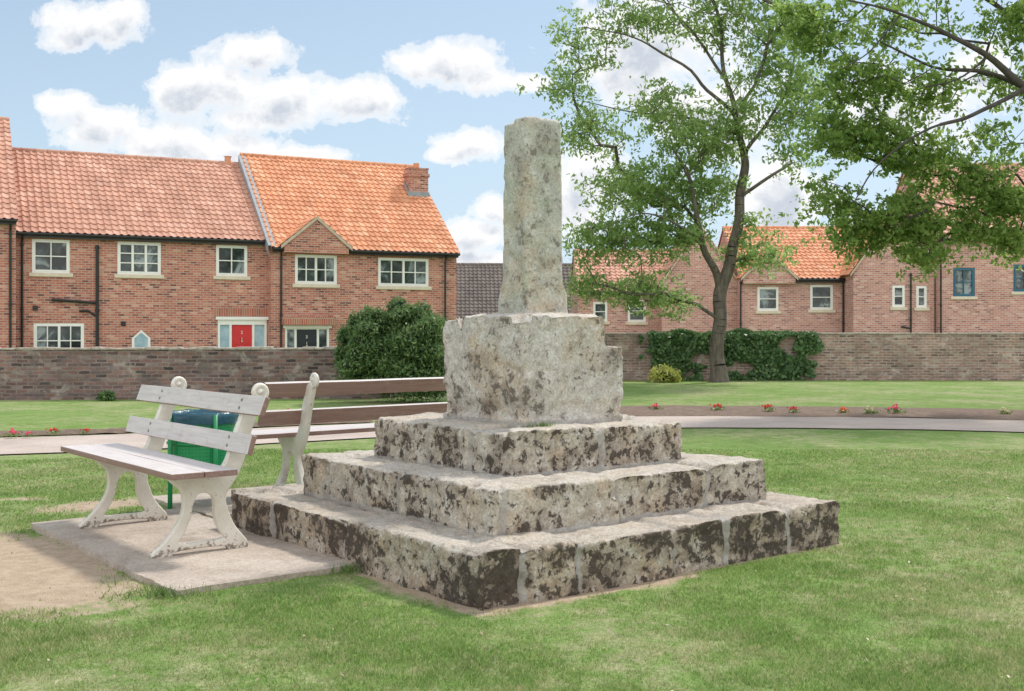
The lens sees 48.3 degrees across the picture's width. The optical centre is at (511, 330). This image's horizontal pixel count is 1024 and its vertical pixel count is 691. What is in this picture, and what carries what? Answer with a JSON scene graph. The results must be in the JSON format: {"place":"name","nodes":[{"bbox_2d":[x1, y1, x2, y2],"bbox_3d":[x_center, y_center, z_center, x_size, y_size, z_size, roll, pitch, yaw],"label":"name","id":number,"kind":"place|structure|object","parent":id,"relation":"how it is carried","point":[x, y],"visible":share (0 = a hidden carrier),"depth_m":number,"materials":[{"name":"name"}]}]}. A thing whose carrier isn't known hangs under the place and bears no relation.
{"place":"outdoors","nodes":[
{"label":"outdoors","id":0,"kind":"place"},
{"bbox_2d":[1,458,1021,690],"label":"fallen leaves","id":1,"kind":"object","parent":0,"point":[256,679],"visible":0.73,"depth_m":5.90,"materials":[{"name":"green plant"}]},
{"bbox_2d":[0,380,1023,690],"bbox_3d":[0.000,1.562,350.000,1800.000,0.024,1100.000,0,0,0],"label":"ground","id":2,"kind":"structure","parent":0,"point":[72,578],"depth_m":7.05,"materials":[{"name":"green plant"}]},
{"bbox_2d":[0,116,17,347],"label":"brick house","id":3,"kind":"structure","parent":2,"relation":"on","point":[8,211],"depth_m":37.38,"materials":[{"name":"red brick"}]},
{"bbox_2d":[97,390,116,400],"bbox_3d":[-9.003,1.448,25.394,0.460,0.299,0.412,0,0,25],"label":"shrub","id":4,"kind":"object","parent":2,"relation":"on","point":[107,395],"visible":1,"depth_m":25.31,"materials":[{"name":"green plant"}]},
{"bbox_2d":[12,147,267,347],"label":"brick house","id":5,"kind":"structure","parent":2,"relation":"on","point":[119,251],"depth_m":40.55,"materials":[{"name":"red brick"}]},
{"bbox_2d":[29,239,72,276],"bbox_3d":[-15.598,-2.451,38.669,1.388,1.262,0.160,0,0,-27],"label":"window","id":6,"kind":"structure","parent":5,"relation":"in","point":[50,258],"depth_m":38.68,"materials":[{"name":"white paint"}]},
{"bbox_2d":[34,323,83,347],"bbox_3d":[-15.371,0.409,38.784,1.800,1.320,0.160,0,0,-27],"label":"window","id":7,"kind":"structure","parent":5,"relation":"in","point":[63,335],"depth_m":38.82,"materials":[{"name":"white paint"}]},
{"bbox_2d":[114,241,163,278],"bbox_3d":[-13.032,-2.461,39.966,1.666,1.263,0.160,0,0,-27],"label":"window","id":8,"kind":"structure","parent":5,"relation":"in","point":[134,259],"depth_m":40.00,"materials":[{"name":"white paint"}]},
{"bbox_2d":[132,330,149,346],"bbox_3d":[-12.967,0.438,39.971,0.617,0.914,0.050,0,0,-27],"label":"window","id":9,"kind":"structure","parent":5,"relation":"in","point":[140,339],"depth_m":39.95,"materials":[{"name":"glass"}]},
{"bbox_2d":[213,245,249,279],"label":"window","id":10,"kind":"structure","parent":5,"relation":"in","point":[231,260],"depth_m":41.43,"materials":[{"name":"white paint"}]},
{"bbox_2d":[232,325,251,346],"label":"door","id":11,"kind":"structure","parent":5,"relation":"in","point":[241,334],"depth_m":41.59,"materials":[{"name":"red paint"}]},
{"bbox_2d":[101,575,212,603],"bbox_3d":[-2.048,1.514,6.719,0.766,0.072,0.533,0,0,0],"label":"grass tuft","id":12,"kind":"object","parent":2,"relation":"on","point":[159,592],"visible":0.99,"depth_m":6.67,"materials":[{"name":"green plant"}]},
{"bbox_2d":[0,420,372,435],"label":"flower bed","id":13,"kind":"object","parent":2,"relation":"on","point":[76,431],"visible":0.29,"depth_m":17.24,"materials":[{"name":"soil"}]},
{"bbox_2d":[0,428,22,437],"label":"bedding plant","id":14,"kind":"object","parent":13,"relation":"on","point":[13,432],"visible":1,"depth_m":16.35,"materials":[{"name":"pink plant"}]},
{"bbox_2d":[22,431,33,436],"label":"bedding plant","id":15,"kind":"object","parent":13,"relation":"on","point":[29,434],"visible":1,"depth_m":16.42,"materials":[{"name":"pink plant"}]},
{"bbox_2d":[44,427,60,434],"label":"bedding plant","id":16,"kind":"object","parent":13,"relation":"on","point":[53,431],"visible":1,"depth_m":16.76,"materials":[{"name":"red plant"}]},
{"bbox_2d":[78,428,90,433],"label":"bedding plant","id":17,"kind":"object","parent":13,"relation":"on","point":[85,431],"visible":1,"depth_m":16.84,"materials":[{"name":"red plant"}]},
{"bbox_2d":[0,346,381,399],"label":"boundary wall","id":18,"kind":"structure","parent":2,"relation":"on","point":[44,373],"depth_m":25.92,"materials":[{"name":"brick"}]},
{"bbox_2d":[31,508,354,596],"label":"concrete slab","id":19,"kind":"structure","parent":2,"relation":"on","point":[128,546],"depth_m":7.73,"materials":[{"name":"grey concrete"}]},
{"bbox_2d":[61,376,269,558],"bbox_3d":[-2.588,0.953,8.556,0.866,1.164,2.320,0,0,-38],"label":"park bench","id":20,"kind":"object","parent":19,"relation":"on","point":[190,480],"visible":1,"depth_m":8.18,"materials":[{"name":"white wood"}]},
{"bbox_2d":[166,409,238,508],"bbox_3d":[-2.719,1.147,10.020,0.634,0.906,0.635,0,0,0],"label":"litter bin","id":21,"kind":"object","parent":2,"relation":"on","point":[223,421],"visible":0.38,"depth_m":9.75,"materials":[{"name":"green"}]},
{"bbox_2d":[153,483,296,517],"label":"concrete slab","id":22,"kind":"structure","parent":2,"relation":"on","point":[202,504],"depth_m":10.20,"materials":[{"name":"grey concrete"}]},
{"bbox_2d":[251,372,446,488],"bbox_3d":[-1.307,0.957,11.080,2.620,1.164,0.866,0,0,-38],"label":"park bench","id":23,"kind":"object","parent":22,"relation":"on","point":[293,441],"visible":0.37,"depth_m":10.62,"materials":[{"name":"brown wood"}]},
{"bbox_2d":[238,153,459,347],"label":"brick house","id":24,"kind":"structure","parent":2,"relation":"on","point":[343,239],"depth_m":43.87,"materials":[{"name":"red brick"}]},
{"bbox_2d":[297,329,315,347],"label":"door","id":25,"kind":"structure","parent":24,"relation":"in","point":[305,337],"depth_m":42.17,"materials":[{"name":"paint"}]},
{"bbox_2d":[292,254,339,287],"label":"window","id":26,"kind":"structure","parent":24,"relation":"in","point":[311,271],"depth_m":42.33,"materials":[{"name":"white paint"}]},
{"bbox_2d":[376,257,431,289],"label":"window","id":27,"kind":"structure","parent":24,"relation":"in","point":[393,273],"depth_m":43.89,"materials":[{"name":"white paint"}]},
{"bbox_2d":[331,561,366,575],"bbox_3d":[-1.054,1.514,7.328,0.326,0.072,0.227,0,0,0],"label":"grass tuft","id":28,"kind":"object","parent":2,"relation":"on","point":[349,569],"visible":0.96,"depth_m":7.33,"materials":[{"name":"green plant"}]},
{"bbox_2d":[331,296,452,402],"bbox_3d":[-2.421,0.385,24.866,3.021,2.402,2.315,0,0,0],"label":"bush","id":29,"kind":"object","parent":2,"relation":"on","point":[400,339],"visible":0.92,"depth_m":24.24,"materials":[{"name":"green plant"}]},
{"bbox_2d":[382,391,444,397],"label":"boundary wall","id":30,"kind":"structure","parent":2,"relation":"on","point":[394,395],"depth_m":26.49,"materials":[{"name":"brick"}]},
{"bbox_2d":[457,263,571,319],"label":"building","id":31,"kind":"structure","parent":2,"relation":"on","point":[478,287],"depth_m":63.93,"materials":[{"name":"tile"}]},
{"bbox_2d":[231,116,839,610],"bbox_3d":[0.110,0.021,8.642,3.317,3.219,3.316,0,0,-38],"label":"stone cross","id":32,"kind":"object","parent":2,"relation":"on","point":[477,496],"visible":1,"depth_m":7.98,"materials":[{"name":"grey stone"}]},
{"bbox_2d":[512,420,559,427],"bbox_3d":[0.194,0.650,7.947,0.351,0.060,0.237,0,0,-33],"label":"grass tuft","id":33,"kind":"object","parent":32,"relation":"on","point":[540,425],"visible":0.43,"depth_m":7.92,"materials":[{"name":"green plant"}]},
{"bbox_2d":[570,228,737,332],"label":"brick house","id":34,"kind":"structure","parent":2,"relation":"on","point":[698,276],"depth_m":50.85,"materials":[{"name":"red brick"}]},
{"bbox_2d":[593,302,609,323],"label":"window","id":35,"kind":"structure","parent":34,"relation":"in","point":[599,309],"depth_m":52.08,"materials":[{"name":"white paint"}]},
{"bbox_2d":[626,300,647,324],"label":"window","id":36,"kind":"structure","parent":34,"relation":"in","point":[633,319],"depth_m":52.02,"materials":[{"name":"white paint"}]},
{"bbox_2d":[648,363,681,382],"bbox_3d":[4.586,1.292,34.400,1.091,0.665,0.966,0,0,0],"label":"shrub","id":37,"kind":"object","parent":2,"relation":"on","point":[662,375],"visible":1,"depth_m":34.23,"materials":[{"name":"yellow plant"}]},
{"bbox_2d":[514,0,853,382],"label":"tree","id":38,"kind":"object","parent":2,"relation":"on","point":[632,184],"visible":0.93,"depth_m":34.30,"materials":[{"name":"green plant"}]},
{"bbox_2d":[605,332,1023,379],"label":"boundary wall","id":39,"kind":"structure","parent":2,"relation":"on","point":[926,356],"depth_m":35.83,"materials":[{"name":"brick"}]},
{"bbox_2d":[638,328,724,380],"bbox_3d":[5.302,0.765,35.778,2.740,1.692,0.983,0,0,0],"label":"ivy","id":40,"kind":"object","parent":39,"relation":"attached to","point":[679,348],"visible":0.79,"depth_m":35.63,"materials":[{"name":"green plant"}]},
{"bbox_2d":[724,327,824,380],"bbox_3d":[8.050,0.759,35.780,3.497,1.720,0.947,0,0,0],"label":"ivy","id":41,"kind":"object","parent":39,"relation":"attached to","point":[758,349],"visible":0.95,"depth_m":35.64,"materials":[{"name":"green plant"}]},
{"bbox_2d":[619,405,1023,419],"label":"flower bed","id":42,"kind":"object","parent":2,"relation":"on","point":[828,411],"visible":0.6,"depth_m":21.16,"materials":[{"name":"soil"}]},
{"bbox_2d":[647,403,663,408],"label":"bedding plant","id":43,"kind":"object","parent":42,"relation":"on","point":[655,405],"visible":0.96,"depth_m":21.84,"materials":[{"name":"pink plant"}]},
{"bbox_2d":[709,403,725,410],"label":"bedding plant","id":44,"kind":"object","parent":42,"relation":"on","point":[716,407],"visible":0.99,"depth_m":21.67,"materials":[{"name":"red plant"}]},
{"bbox_2d":[759,404,775,411],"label":"bedding plant","id":45,"kind":"object","parent":42,"relation":"on","point":[767,409],"visible":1,"depth_m":21.40,"materials":[{"name":"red plant"}]},
{"bbox_2d":[785,406,799,412],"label":"bedding plant","id":46,"kind":"object","parent":42,"relation":"on","point":[793,409],"visible":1,"depth_m":21.12,"materials":[{"name":"red plant"}]},
{"bbox_2d":[836,406,849,412],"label":"bedding plant","id":47,"kind":"object","parent":42,"relation":"on","point":[843,409],"visible":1,"depth_m":21.13,"materials":[{"name":"orange plant"}]},
{"bbox_2d":[864,405,880,413],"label":"bedding plant","id":48,"kind":"object","parent":42,"relation":"on","point":[870,409],"visible":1,"depth_m":20.87,"materials":[{"name":"yellow plant"}]},
{"bbox_2d":[885,404,906,412],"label":"bedding plant","id":49,"kind":"object","parent":42,"relation":"on","point":[895,410],"visible":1,"depth_m":21.00,"materials":[{"name":"red plant"}]},
{"bbox_2d":[997,407,1012,414],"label":"bedding plant","id":50,"kind":"object","parent":42,"relation":"on","point":[1004,409],"visible":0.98,"depth_m":20.62,"materials":[{"name":"beige plant"}]},
{"bbox_2d":[717,222,936,332],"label":"brick house","id":51,"kind":"structure","parent":2,"relation":"on","point":[815,290],"depth_m":49.94,"materials":[{"name":"red brick"}]},
{"bbox_2d":[755,287,780,313],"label":"window","id":52,"kind":"structure","parent":51,"relation":"in","point":[767,297],"depth_m":50.03,"materials":[{"name":"white paint"}]},
{"bbox_2d":[808,285,835,312],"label":"window","id":53,"kind":"structure","parent":51,"relation":"in","point":[821,296],"depth_m":50.03,"materials":[{"name":"white paint"}]},
{"bbox_2d":[890,285,907,309],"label":"window","id":54,"kind":"structure","parent":51,"relation":"in","point":[898,291],"depth_m":48.62,"materials":[{"name":"white paint"}]},
{"bbox_2d":[914,286,929,310],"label":"window","id":55,"kind":"structure","parent":51,"relation":"in","point":[921,291],"depth_m":48.62,"materials":[{"name":"white paint"}]},
{"bbox_2d":[759,0,1023,282],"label":"tree","id":56,"kind":"object","parent":2,"relation":"on","point":[1005,202],"visible":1,"depth_m":21.75,"materials":[{"name":"green plant"}]},
{"bbox_2d":[895,162,1023,332],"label":"brick house","id":57,"kind":"structure","parent":2,"relation":"on","point":[979,294],"depth_m":48.30,"materials":[{"name":"red brick"}]},
{"bbox_2d":[951,268,977,298],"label":"window","id":58,"kind":"structure","parent":57,"relation":"in","point":[963,278],"depth_m":48.35,"materials":[{"name":"blue paint"}]},
{"bbox_2d":[1011,265,1023,294],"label":"window","id":59,"kind":"structure","parent":57,"relation":"in","point":[1018,277],"depth_m":48.33,"materials":[{"name":"blue paint"}]},
{"bbox_2d":[0,416,1023,453],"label":"path","id":60,"kind":"structure","parent":0,"point":[22,445],"depth_m":18.39,"materials":[{"name":"concrete"}]},
{"bbox_2d":[0,0,1023,263],"label":"sky","id":61,"kind":"structure","parent":0,"point":[432,84],"materials":[{"name":"blue"}]}
]}

